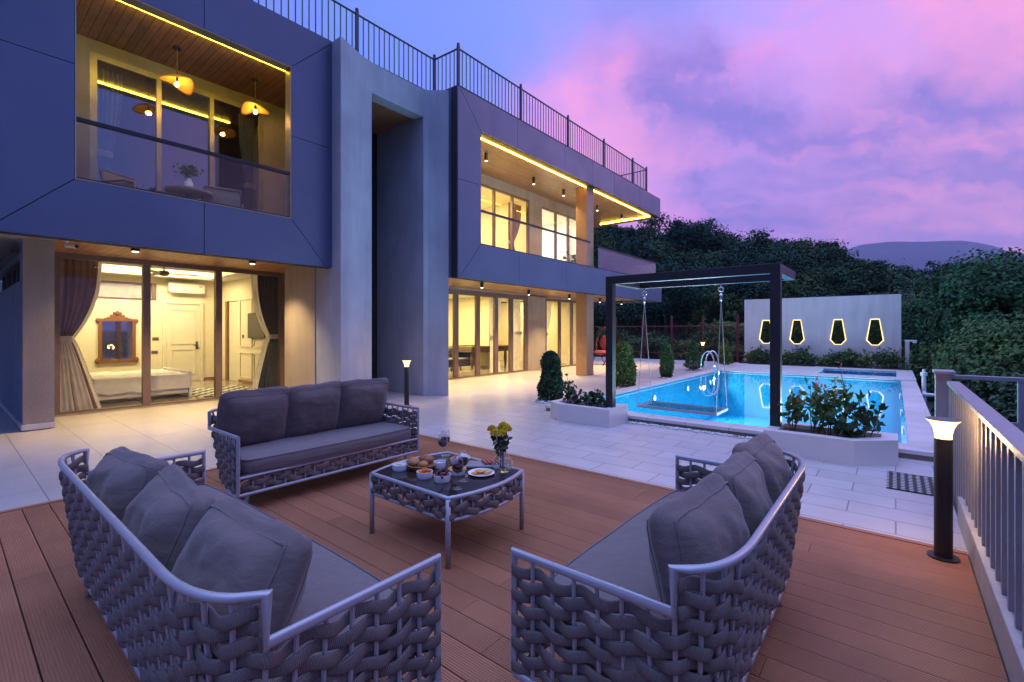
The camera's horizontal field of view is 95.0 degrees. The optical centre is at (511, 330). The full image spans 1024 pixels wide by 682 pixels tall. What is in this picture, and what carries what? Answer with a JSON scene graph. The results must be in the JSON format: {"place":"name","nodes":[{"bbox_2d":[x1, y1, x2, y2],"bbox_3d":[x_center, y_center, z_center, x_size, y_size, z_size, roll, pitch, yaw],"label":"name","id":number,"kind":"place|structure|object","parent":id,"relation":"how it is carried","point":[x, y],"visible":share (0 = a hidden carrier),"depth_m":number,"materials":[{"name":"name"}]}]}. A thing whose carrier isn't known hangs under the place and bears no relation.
{"place":"outdoors","nodes":[
{"label":"outdoors","id":0,"kind":"place"},
{"bbox_2d":[0,380,517,510],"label":"terrace walk","id":1,"kind":"structure","parent":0,"point":[30,470],"depth_m":6.47,"materials":[{"name":"tile"}]},
{"bbox_2d":[402,360,410,405],"bbox_3d":[-2.038,1.020,9.082,0.172,0.889,0.172,0,0,39],"label":"bollard lamp","id":2,"kind":"object","parent":1,"relation":"on","point":[406,382],"visible":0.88,"depth_m":9.04,"materials":[{"name":"black metal"}]},
{"bbox_2d":[0,281,904,360],"bbox_3d":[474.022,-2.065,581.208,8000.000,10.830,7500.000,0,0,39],"label":"terrain","id":3,"kind":"structure","parent":0,"point":[675,330],"depth_m":41.61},
{"bbox_2d":[594,327,631,355],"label":"fence bush","id":4,"kind":"object","parent":3,"relation":"on","point":[602,334],"visible":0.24,"depth_m":28.40,"materials":[{"name":"green plant"}]},
{"bbox_2d":[617,335,649,358],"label":"fence bush","id":5,"kind":"object","parent":3,"relation":"on","point":[632,341],"visible":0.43,"depth_m":26.97,"materials":[{"name":"green plant"}]},
{"bbox_2d":[644,331,675,358],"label":"fence bush","id":6,"kind":"object","parent":3,"relation":"on","point":[659,340],"visible":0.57,"depth_m":27.86,"materials":[{"name":"green plant"}]},
{"bbox_2d":[594,315,743,361],"bbox_3d":[7.138,1.290,26.439,12.757,4.120,0.120,0,0,39],"label":"fence","id":7,"kind":"object","parent":3,"relation":"on","point":[737,325],"visible":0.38,"depth_m":25.10,"materials":[{"name":"red paint"}]},
{"bbox_2d":[673,339,701,359],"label":"fence bush","id":8,"kind":"object","parent":3,"relation":"on","point":[681,346],"visible":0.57,"depth_m":27.32,"materials":[{"name":"green plant"}]},
{"bbox_2d":[683,330,720,360],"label":"fence bush","id":9,"kind":"object","parent":3,"relation":"on","point":[698,335],"visible":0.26,"depth_m":28.58,"materials":[{"name":"green plant"}]},
{"bbox_2d":[700,321,743,361],"bbox_3d":[12.639,0.806,27.445,3.226,2.721,3.047,0,0,39],"label":"fence bush","id":10,"kind":"object","parent":3,"relation":"on","point":[729,331],"visible":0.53,"depth_m":26.98,"materials":[{"name":"green plant"}]},
{"bbox_2d":[501,212,954,335],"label":"hillside forest","id":11,"kind":"object","parent":3,"relation":"on","point":[822,269],"visible":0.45,"depth_m":40.31,"materials":[{"name":"green plant"}]},
{"bbox_2d":[546,408,933,461],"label":"pool kerb","id":12,"kind":"structure","parent":3,"relation":"on","point":[915,457],"depth_m":6.62,"materials":[{"name":"stone"}]},
{"bbox_2d":[545,363,933,456],"bbox_3d":[7.081,1.390,12.226,5.400,0.060,13.900,0,0,39],"label":"pool coping","id":13,"kind":"object","parent":12,"relation":"on","point":[906,375],"visible":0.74,"depth_m":11.66,"materials":[{"name":"stone"}]},
{"bbox_2d":[716,338,733,364],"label":"topiary shrub","id":14,"kind":"object","parent":13,"relation":"on","point":[727,354],"visible":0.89,"depth_m":18.04,"materials":[{"name":"green plant"}]},
{"bbox_2d":[901,381,933,446],"bbox_3d":[7.840,1.575,9.194,0.270,0.350,9.440,0,0,39],"label":"pool ledge","id":15,"kind":"object","parent":12,"relation":"on","point":[919,430],"visible":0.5,"depth_m":7.36,"materials":[{"name":"stone"}]},
{"bbox_2d":[603,316,904,360],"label":"forest trunks","id":16,"kind":"object","parent":3,"relation":"on","point":[669,333],"visible":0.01,"depth_m":33.85,"materials":[{"name":"brown plant"}]},
{"bbox_2d":[869,288,914,343],"bbox_3d":[24.535,0.439,27.780,5.589,6.033,5.075,0,0,39],"label":"tree","id":17,"kind":"object","parent":3,"relation":"on","point":[903,294],"visible":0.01,"depth_m":28.58,"materials":[{"name":"green plant"}]},
{"bbox_2d":[901,282,945,348],"bbox_3d":[21.287,0.494,22.793,4.625,5.933,5.060,0,0,39],"label":"tree","id":18,"kind":"object","parent":3,"relation":"on","point":[907,305],"visible":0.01,"depth_m":23.33,"materials":[{"name":"green plant"}]},
{"bbox_2d":[896,334,958,386],"bbox_3d":[15.404,1.750,15.493,4.280,3.480,4.384,0,0,39],"label":"tree","id":19,"kind":"object","parent":3,"relation":"on","point":[922,355],"visible":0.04,"depth_m":16.04,"materials":[{"name":"green plant"}]},
{"bbox_2d":[901,291,1010,353],"bbox_3d":[18.552,0.742,19.046,4.842,5.452,4.895,0,0,39],"label":"tree","id":20,"kind":"object","parent":3,"relation":"on","point":[910,335],"visible":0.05,"depth_m":19.42,"materials":[{"name":"green plant"}]},
{"bbox_2d":[926,354,1008,401],"bbox_3d":[13.277,1.912,12.402,3.537,3.113,3.982,0,0,39],"label":"tree","id":21,"kind":"object","parent":3,"relation":"on","point":[930,389],"visible":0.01,"depth_m":13.03,"materials":[{"name":"green plant"}]},
{"bbox_2d":[912,247,1023,346],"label":"tree","id":22,"kind":"object","parent":3,"relation":"on","point":[993,287],"visible":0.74,"depth_m":14.97,"materials":[{"name":"green plant"}]},
{"bbox_2d":[931,397,1016,421],"bbox_3d":[10.843,2.481,10.469,2.455,1.886,2.437,0,0,9],"label":"wild bush","id":23,"kind":"object","parent":3,"relation":"on","point":[1006,413],"visible":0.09,"depth_m":9.87,"materials":[{"name":"green plant"}]},
{"bbox_2d":[929,307,1023,395],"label":"tree","id":24,"kind":"object","parent":3,"relation":"on","point":[976,349],"visible":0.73,"depth_m":11.88,"materials":[{"name":"green plant"}]},
{"bbox_2d":[958,497,1023,681],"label":"kerb","id":25,"kind":"structure","parent":3,"relation":"on","point":[1007,636],"depth_m":2.29,"materials":[{"name":"concrete"}]},
{"bbox_2d":[947,381,1023,647],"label":"deck railing","id":26,"kind":"object","parent":25,"relation":"on","point":[988,463],"visible":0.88,"depth_m":2.50,"materials":[{"name":"metal"}]},
{"bbox_2d":[960,369,1023,412],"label":"wild bush","id":27,"kind":"object","parent":3,"relation":"on","point":[1000,397],"visible":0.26,"depth_m":10.55,"materials":[{"name":"green plant"}]},
{"bbox_2d":[0,512,1008,681],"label":"deck base","id":28,"kind":"object","parent":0,"point":[93,662],"visible":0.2,"depth_m":2.39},
{"bbox_2d":[0,434,1007,681],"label":"deck","id":29,"kind":"structure","parent":28,"relation":"on","point":[860,605],"depth_m":2.71,"materials":[{"name":"wood"}]},
{"bbox_2d":[58,446,440,681],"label":"woven sofa","id":30,"kind":"object","parent":29,"relation":"on","point":[184,575],"visible":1,"depth_m":1.61,"materials":[{"name":"wicker"}]},
{"bbox_2d":[207,378,418,502],"bbox_3d":[-1.879,0.990,4.629,0.794,0.935,1.838,0,0,39],"label":"woven sofa","id":31,"kind":"object","parent":29,"relation":"on","point":[275,432],"visible":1,"depth_m":4.38,"materials":[{"name":"wicker"}]},
{"bbox_2d":[369,451,523,569],"bbox_3d":[-0.465,1.232,3.393,0.964,0.436,0.766,0,0,39],"label":"coffee table","id":32,"kind":"object","parent":29,"relation":"on","point":[472,491],"visible":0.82,"depth_m":3.12,"materials":[{"name":"grey glass"}]},
{"bbox_2d":[465,461,501,467],"bbox_3d":[-0.242,1.010,3.533,0.320,0.018,0.150,0,0,1],"label":"serving tray","id":33,"kind":"object","parent":32,"relation":"on","point":[475,464],"visible":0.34,"depth_m":3.47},
{"bbox_2d":[511,433,805,681],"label":"woven sofa","id":34,"kind":"object","parent":29,"relation":"on","point":[680,583],"visible":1,"depth_m":1.66,"materials":[{"name":"wicker"}]},
{"bbox_2d":[925,416,961,563],"bbox_3d":[2.752,1.006,2.995,0.172,0.889,0.172,0,0,39],"label":"bollard lamp","id":35,"kind":"object","parent":29,"relation":"on","point":[943,429],"visible":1,"depth_m":2.96,"materials":[{"name":"black metal"}]},
{"bbox_2d":[253,0,1023,252],"label":"sky","id":36,"kind":"structure","parent":0,"point":[857,122],"materials":[{"name":"purple"}]},
{"bbox_2d":[416,357,967,552],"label":"terrace","id":37,"kind":"structure","parent":0,"point":[862,497],"depth_m":5.72,"materials":[{"name":"tile"}]},
{"bbox_2d":[0,0,661,430],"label":"villa","id":38,"kind":"object","parent":37,"relation":"on","point":[370,230],"visible":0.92,"depth_m":9.31,"materials":[{"name":"concrete"}]},
{"bbox_2d":[0,250,19,291],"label":"high window","id":39,"kind":"structure","parent":38,"relation":"in","point":[11,276],"depth_m":8.62,"materials":[{"name":"glass"}]},
{"bbox_2d":[60,340,93,411],"bbox_3d":[-7.706,0.790,8.305,0.073,1.280,0.470,0,0,39],"label":"curtain","id":40,"kind":"object","parent":38,"relation":"hanging from","point":[70,367],"visible":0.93,"depth_m":8.25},
{"bbox_2d":[60,258,97,410],"bbox_3d":[-7.729,0.080,8.355,0.120,2.700,0.540,0,0,39],"label":"curtain","id":41,"kind":"object","parent":38,"relation":"hanging from","point":[78,280],"visible":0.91,"depth_m":8.32,"materials":[{"name":"fabric"}]},
{"bbox_2d":[72,262,101,407],"bbox_3d":[-7.754,0.080,8.473,0.088,2.700,0.530,0,0,39],"label":"curtain","id":42,"kind":"object","parent":38,"relation":"hanging from","point":[87,373],"visible":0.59,"depth_m":8.56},
{"bbox_2d":[97,67,121,180],"bbox_3d":[-6.674,-2.930,7.766,0.120,2.720,0.360,0,0,39],"label":"curtain","id":43,"kind":"object","parent":38,"relation":"hanging from","point":[109,94],"visible":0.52,"depth_m":7.75,"materials":[{"name":"fabric"}]},
{"bbox_2d":[95,310,138,363],"bbox_3d":[-10.060,0.172,11.973,0.074,1.353,0.880,0,0,39],"label":"mirror","id":44,"kind":"object","parent":38,"relation":"attached to","point":[117,336],"depth_m":11.97,"materials":[{"name":"brown glass"}]},
{"bbox_2d":[98,280,156,299],"bbox_3d":[-10.169,-1.025,11.933,0.075,0.450,1.840,0,0,39],"label":"transom window","id":45,"kind":"structure","parent":38,"relation":"in","point":[108,289],"depth_m":12.11,"materials":[{"name":"white glass"}]},
{"bbox_2d":[99,168,169,193],"bbox_3d":[-5.809,-1.989,7.236,0.659,0.879,0.616,0,0,9],"label":"balcony chair","id":46,"kind":"object","parent":38,"relation":"on","point":[107,176],"visible":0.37,"depth_m":7.05,"materials":[{"name":"brown metal"}]},
{"bbox_2d":[90,367,191,400],"bbox_3d":[-8.359,0.965,9.908,1.880,0.950,2.210,0,0,39],"label":"bed","id":47,"kind":"object","parent":38,"relation":"on","point":[127,384],"visible":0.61,"depth_m":9.68,"materials":[{"name":"fabric"}]},
{"bbox_2d":[55,252,284,414],"bbox_3d":[-6.576,0.055,9.467,0.126,2.790,3.900,0,0,39],"label":"sliding door","id":48,"kind":"structure","parent":38,"relation":"in","point":[146,265],"depth_m":8.96,"materials":[{"name":"brown metal"}]},
{"bbox_2d":[159,45,193,95],"bbox_3d":[-5.461,-4.272,7.655,0.464,0.675,0.472,0,0,11],"label":"pendant lamp","id":49,"kind":"object","parent":38,"relation":"hanging from","point":[183,84],"visible":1,"depth_m":7.71,"materials":[{"name":"yellow metal"}]},
{"bbox_2d":[90,51,263,211],"bbox_3d":[-5.862,-2.980,8.459,0.086,2.860,2.640,0,0,39],"label":"sliding door","id":50,"kind":"structure","parent":38,"relation":"in","point":[94,57],"depth_m":8.11,"materials":[{"name":"brown metal"}]},
{"bbox_2d":[162,301,202,380],"bbox_3d":[-9.185,0.320,13.104,0.130,2.240,0.960,0,0,39],"label":"bedroom door","id":51,"kind":"structure","parent":38,"relation":"in","point":[182,322],"depth_m":13.10,"materials":[{"name":"paint"}]},
{"bbox_2d":[167,282,204,293],"bbox_3d":[-9.073,-1.170,13.078,0.206,0.280,0.860,0,0,39],"label":"air conditioner","id":52,"kind":"object","parent":38,"relation":"attached to","point":[179,287],"visible":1,"depth_m":12.98,"materials":[{"name":"plastic"}]},
{"bbox_2d":[164,185,211,198],"bbox_3d":[-5.319,-1.918,7.719,0.660,0.736,0.660,0,0,39],"label":"balcony table","id":53,"kind":"object","parent":38,"relation":"on","point":[188,191],"visible":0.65,"depth_m":7.61,"materials":[{"name":"wood"}]},
{"bbox_2d":[184,178,192,186],"bbox_3d":[-5.319,-2.387,7.719,0.130,0.200,0.130,0,0,39],"label":"balcony vase","id":54,"kind":"object","parent":53,"relation":"on","point":[188,182],"visible":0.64,"depth_m":7.67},
{"bbox_2d":[173,163,203,179],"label":"flower sprig","id":55,"kind":"object","parent":54,"relation":"in","point":[191,170],"visible":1,"depth_m":7.68,"materials":[{"name":"green plant"}]},
{"bbox_2d":[192,385,250,397],"bbox_3d":[-6.923,1.433,11.131,1.800,0.010,1.400,0,0,39],"label":"rug","id":56,"kind":"object","parent":38,"relation":"on","point":[203,392],"visible":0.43,"depth_m":11.12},
{"bbox_2d":[201,185,242,207],"bbox_3d":[-5.092,-1.989,8.270,0.616,0.879,0.659,0,0,-31],"label":"balcony chair","id":57,"kind":"object","parent":38,"relation":"on","point":[227,197],"visible":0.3,"depth_m":8.03,"materials":[{"name":"grey metal"}]},
{"bbox_2d":[225,301,237,381],"bbox_3d":[-7.942,0.305,13.355,0.850,2.270,0.100,0,0,39],"label":"bedroom door","id":58,"kind":"structure","parent":38,"relation":"in","point":[233,306],"depth_m":13.40,"materials":[{"name":"white wood"}]},
{"bbox_2d":[238,114,255,209],"bbox_3d":[-5.321,-2.930,9.424,0.120,2.720,0.320,0,0,39],"label":"curtain","id":59,"kind":"object","parent":38,"relation":"hanging from","point":[246,132],"visible":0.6,"depth_m":9.43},
{"bbox_2d":[240,77,269,115],"bbox_3d":[-4.714,-4.272,8.619,0.472,0.675,0.464,0,0,-8],"label":"pendant lamp","id":60,"kind":"object","parent":38,"relation":"hanging from","point":[248,107],"visible":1,"depth_m":8.62,"materials":[{"name":"yellow metal"}]},
{"bbox_2d":[248,313,265,338],"bbox_3d":[-6.638,-0.120,12.193,1.000,0.660,0.053,0,0,39],"label":"television","id":61,"kind":"object","parent":38,"relation":"attached to","point":[255,330],"visible":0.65,"depth_m":12.21,"materials":[{"name":"grey plastic"}]},
{"bbox_2d":[251,275,269,388],"bbox_3d":[-5.785,0.080,10.887,0.088,2.700,0.520,0,0,39],"label":"curtain","id":62,"kind":"object","parent":38,"relation":"hanging from","point":[255,296],"visible":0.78,"depth_m":10.81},
{"bbox_2d":[257,275,277,388],"bbox_3d":[-5.656,0.080,10.897,0.120,2.700,0.500,0,0,39],"label":"curtain","id":63,"kind":"object","parent":38,"relation":"hanging from","point":[268,292],"visible":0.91,"depth_m":10.92,"materials":[{"name":"fabric"}]},
{"bbox_2d":[372,283,376,378],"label":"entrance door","id":64,"kind":"structure","parent":38,"relation":"in","point":[374,285],"depth_m":11.47,"materials":[{"name":"black metal"}]},
{"bbox_2d":[252,0,646,190],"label":"roof railing","id":65,"kind":"object","parent":38,"relation":"on","point":[458,50],"visible":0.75,"depth_m":10.95,"materials":[{"name":"metal"}]},
{"bbox_2d":[449,347,474,367],"bbox_3d":[-2.444,1.030,16.962,0.970,0.820,2.820,0,0,39],"label":"lounge sofa","id":66,"kind":"object","parent":38,"relation":"on","point":[464,359],"visible":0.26,"depth_m":17.30,"materials":[{"name":"fabric"}]},
{"bbox_2d":[449,345,507,368],"bbox_3d":[-1.295,1.015,18.348,1.440,0.850,2.300,0,0,39],"label":"pool table","id":67,"kind":"object","parent":38,"relation":"on","point":[469,348],"visible":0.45,"depth_m":17.46,"materials":[{"name":"brown wood"}]},
{"bbox_2d":[449,288,527,378],"bbox_3d":[-1.414,0.105,14.483,0.086,2.690,6.160,0,0,39],"label":"sliding door","id":68,"kind":"structure","parent":38,"relation":"in","point":[456,292],"depth_m":15.47,"materials":[{"name":"brown metal"}]},
{"bbox_2d":[488,297,500,372],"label":"curtain","id":69,"kind":"object","parent":38,"relation":"hanging from","point":[490,337],"visible":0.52,"depth_m":15.85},
{"bbox_2d":[481,184,528,252],"bbox_3d":[-0.552,-2.930,14.290,0.086,2.760,3.450,0,0,39],"label":"sliding door","id":70,"kind":"structure","parent":38,"relation":"in","point":[494,190],"depth_m":14.92,"materials":[{"name":"brown metal"}]},
{"bbox_2d":[506,299,521,370],"bbox_3d":[0.064,0.140,16.691,0.120,2.580,0.850,0,0,39],"label":"curtain","id":71,"kind":"object","parent":38,"relation":"hanging from","point":[517,332],"visible":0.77,"depth_m":16.83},
{"bbox_2d":[507,202,520,249],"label":"curtain","id":72,"kind":"object","parent":38,"relation":"hanging from","point":[517,212],"visible":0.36,"depth_m":15.45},
{"bbox_2d":[542,207,575,261],"bbox_3d":[1.765,-2.900,17.130,0.086,2.700,2.500,0,0,39],"label":"sliding door","id":73,"kind":"structure","parent":38,"relation":"in","point":[555,213],"depth_m":16.86,"materials":[{"name":"brown metal"}]},
{"bbox_2d":[545,298,575,365],"bbox_3d":[2.040,0.120,18.718,0.086,2.660,2.570,0,0,39],"label":"sliding door","id":74,"kind":"structure","parent":38,"relation":"in","point":[559,301],"depth_m":18.49,"materials":[{"name":"brown metal"}]},
{"bbox_2d":[567,304,574,364],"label":"curtain","id":75,"kind":"object","parent":38,"relation":"hanging from","point":[568,317],"visible":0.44,"depth_m":19.54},
{"bbox_2d":[536,350,563,400],"bbox_3d":[0.820,0.935,9.804,0.618,1.060,0.618,0,0,39],"label":"topiary shrub","id":76,"kind":"object","parent":37,"relation":"on","point":[550,384],"visible":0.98,"depth_m":9.64,"materials":[{"name":"green plant"}]},
{"bbox_2d":[550,399,627,427],"bbox_3d":[1.197,1.327,7.631,1.190,0.275,0.640,0,0,39],"label":"stone planter","id":77,"kind":"object","parent":37,"relation":"on","point":[582,412],"visible":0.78,"depth_m":7.32,"materials":[{"name":"stone"}]},
{"bbox_2d":[560,385,583,404],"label":"leafy plant","id":78,"kind":"object","parent":77,"relation":"in","point":[574,397],"visible":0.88,"depth_m":7.69,"materials":[{"name":"green plant"}]},
{"bbox_2d":[586,389,605,407],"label":"leafy plant","id":79,"kind":"object","parent":77,"relation":"in","point":[601,399],"visible":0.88,"depth_m":7.40,"materials":[{"name":"green plant"}]},
{"bbox_2d":[594,327,605,364],"bbox_3d":[3.899,0.672,19.992,0.822,1.608,1.053,0,0,-31],"label":"garden chair","id":80,"kind":"object","parent":37,"relation":"on","point":[602,346],"visible":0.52,"depth_m":20.04,"materials":[{"name":"fabric"}]},
{"bbox_2d":[534,376,752,438],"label":"pebbles","id":81,"kind":"object","parent":37,"relation":"on","point":[537,400],"visible":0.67,"depth_m":6.98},
{"bbox_2d":[616,341,636,386],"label":"topiary shrub","id":82,"kind":"object","parent":81,"relation":"on","point":[626,375],"visible":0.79,"depth_m":11.96,"materials":[{"name":"green plant"}]},
{"bbox_2d":[659,343,674,377],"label":"topiary shrub","id":83,"kind":"object","parent":81,"relation":"on","point":[666,362],"visible":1,"depth_m":14.33,"materials":[{"name":"green plant"}]},
{"bbox_2d":[683,339,703,369],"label":"topiary shrub","id":84,"kind":"object","parent":37,"relation":"on","point":[692,349],"visible":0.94,"depth_m":17.15,"materials":[{"name":"green plant"}]},
{"bbox_2d":[606,263,794,426],"bbox_3d":[2.824,0.225,7.078,2.386,2.110,1.419,0,0,39],"label":"pool swing","id":85,"kind":"object","parent":37,"relation":"on","point":[775,275],"visible":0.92,"depth_m":6.84,"materials":[{"name":"black metal"}]},
{"bbox_2d":[739,361,901,369],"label":"planting bed ground","id":86,"kind":"structure","parent":37,"relation":"on","point":[814,365],"depth_m":17.68,"materials":[{"name":"soil"}]},
{"bbox_2d":[751,345,768,363],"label":"garden bush","id":87,"kind":"object","parent":86,"relation":"on","point":[760,354],"visible":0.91,"depth_m":19.19,"materials":[{"name":"green plant"}]},
{"bbox_2d":[783,345,811,363],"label":"garden bush","id":88,"kind":"object","parent":86,"relation":"on","point":[798,357],"visible":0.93,"depth_m":18.32,"materials":[{"name":"green plant"}]},
{"bbox_2d":[822,349,853,365],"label":"garden bush","id":89,"kind":"object","parent":86,"relation":"on","point":[832,360],"visible":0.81,"depth_m":17.62,"materials":[{"name":"green plant"}]},
{"bbox_2d":[833,348,870,366],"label":"garden bush","id":90,"kind":"object","parent":86,"relation":"on","point":[850,359],"visible":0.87,"depth_m":17.31,"materials":[{"name":"green plant"}]},
{"bbox_2d":[863,347,909,368],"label":"garden bush","id":91,"kind":"object","parent":86,"relation":"on","point":[886,360],"visible":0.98,"depth_m":16.62,"materials":[{"name":"green plant"}]},
{"bbox_2d":[744,294,900,366],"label":"feature wall","id":92,"kind":"structure","parent":37,"relation":"on","point":[816,316],"depth_m":18.30,"materials":[{"name":"paint"}]},
{"bbox_2d":[760,321,769,342],"bbox_3d":[11.125,0.384,20.286,1.099,2.139,0.582,0,0,39],"label":"tree","id":93,"kind":"object","parent":92,"relation":"attached to","point":[766,338],"visible":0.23,"depth_m":20.32,"materials":[{"name":"green plant"}]},
{"bbox_2d":[791,320,802,343],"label":"wall shrub","id":94,"kind":"object","parent":92,"relation":"attached to","point":[797,331],"visible":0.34,"depth_m":19.55,"materials":[{"name":"green plant"}]},
{"bbox_2d":[831,319,844,343],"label":"shrub","id":95,"kind":"object","parent":92,"relation":"attached to","point":[837,337],"visible":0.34,"depth_m":18.66,"materials":[{"name":"green plant"}]},
{"bbox_2d":[867,320,882,344],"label":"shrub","id":96,"kind":"object","parent":92,"relation":"attached to","point":[875,332],"visible":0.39,"depth_m":17.92,"materials":[{"name":"plant"}]},
{"bbox_2d":[763,421,897,465],"bbox_3d":[3.721,1.327,5.504,1.250,0.275,0.735,0,0,39],"label":"stone planter","id":97,"kind":"object","parent":37,"relation":"on","point":[803,441],"visible":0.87,"depth_m":5.21,"materials":[{"name":"stone"}]},
{"bbox_2d":[775,387,806,430],"bbox_3d":[3.447,0.990,5.774,0.342,0.585,0.381,0,0,39],"label":"leafy plant","id":98,"kind":"object","parent":97,"relation":"on","point":[797,406],"visible":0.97,"depth_m":5.70,"materials":[{"name":"green plant"}]},
{"bbox_2d":[800,376,836,432],"bbox_3d":[3.709,0.925,5.732,0.361,0.713,0.417,0,0,10],"label":"leafy plant","id":99,"kind":"object","parent":97,"relation":"on","point":[815,406],"visible":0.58,"depth_m":5.70,"materials":[{"name":"green plant"}]},
{"bbox_2d":[810,382,844,435],"bbox_3d":[3.703,0.941,5.509,0.360,0.682,0.361,0,0,39],"label":"leafy plant","id":100,"kind":"object","parent":97,"relation":"on","point":[828,408],"visible":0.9,"depth_m":5.48,"materials":[{"name":"green plant"}]},
{"bbox_2d":[824,412,869,437],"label":"leafy plant","id":101,"kind":"object","parent":97,"relation":"in","point":[844,428],"visible":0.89,"depth_m":5.26,"materials":[{"name":"green plant"}]},
{"bbox_2d":[827,362,870,435],"bbox_3d":[3.956,0.830,5.542,0.394,0.905,0.368,0,0,14],"label":"leafy plant","id":102,"kind":"object","parent":97,"relation":"on","point":[850,395],"visible":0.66,"depth_m":5.51,"materials":[{"name":"green plant"}]},
{"bbox_2d":[837,392,888,437],"bbox_3d":[3.980,1.004,5.351,0.436,0.557,0.430,0,0,0],"label":"leafy plant","id":103,"kind":"object","parent":97,"relation":"on","point":[867,415],"visible":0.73,"depth_m":5.30,"materials":[{"name":"green plant"}]},
{"bbox_2d":[886,471,933,495],"bbox_3d":[3.816,1.459,4.489,0.360,0.012,0.660,0,0,39],"label":"door mat","id":104,"kind":"object","parent":37,"relation":"on","point":[913,483],"depth_m":4.45,"materials":[{"name":"fabric"}]},
{"bbox_2d":[605,370,907,443],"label":"pool floor","id":105,"kind":"structure","parent":0,"point":[752,413],"depth_m":13.88,"materials":[{"name":"tile"}]},
{"bbox_2d":[622,369,904,411],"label":"pool water","id":106,"kind":"structure","parent":0,"point":[748,386],"depth_m":11.51,"materials":[{"name":"liquid"}]},
{"bbox_2d":[926,397,934,416],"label":"path","id":107,"kind":"structure","parent":0,"point":[930,405],"depth_m":12.47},
{"bbox_2d":[920,369,934,402],"bbox_3d":[10.149,1.510,11.416,0.320,1.080,0.613,0,0,39],"label":"pool pipe","id":108,"kind":"object","parent":107,"relation":"on","point":[923,374],"visible":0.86,"depth_m":11.61,"materials":[{"name":"white plastic"}]},
{"bbox_2d":[932,369,1023,432],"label":"deck railing","id":109,"kind":"object","parent":107,"relation":"on","point":[942,377],"visible":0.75,"depth_m":5.24,"materials":[{"name":"metal"}]},
{"bbox_2d":[842,240,1022,277],"bbox_3d":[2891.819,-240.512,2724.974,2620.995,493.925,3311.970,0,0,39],"label":"mountain","id":110,"kind":"structure","parent":0,"point":[916,255],"depth_m":2462.31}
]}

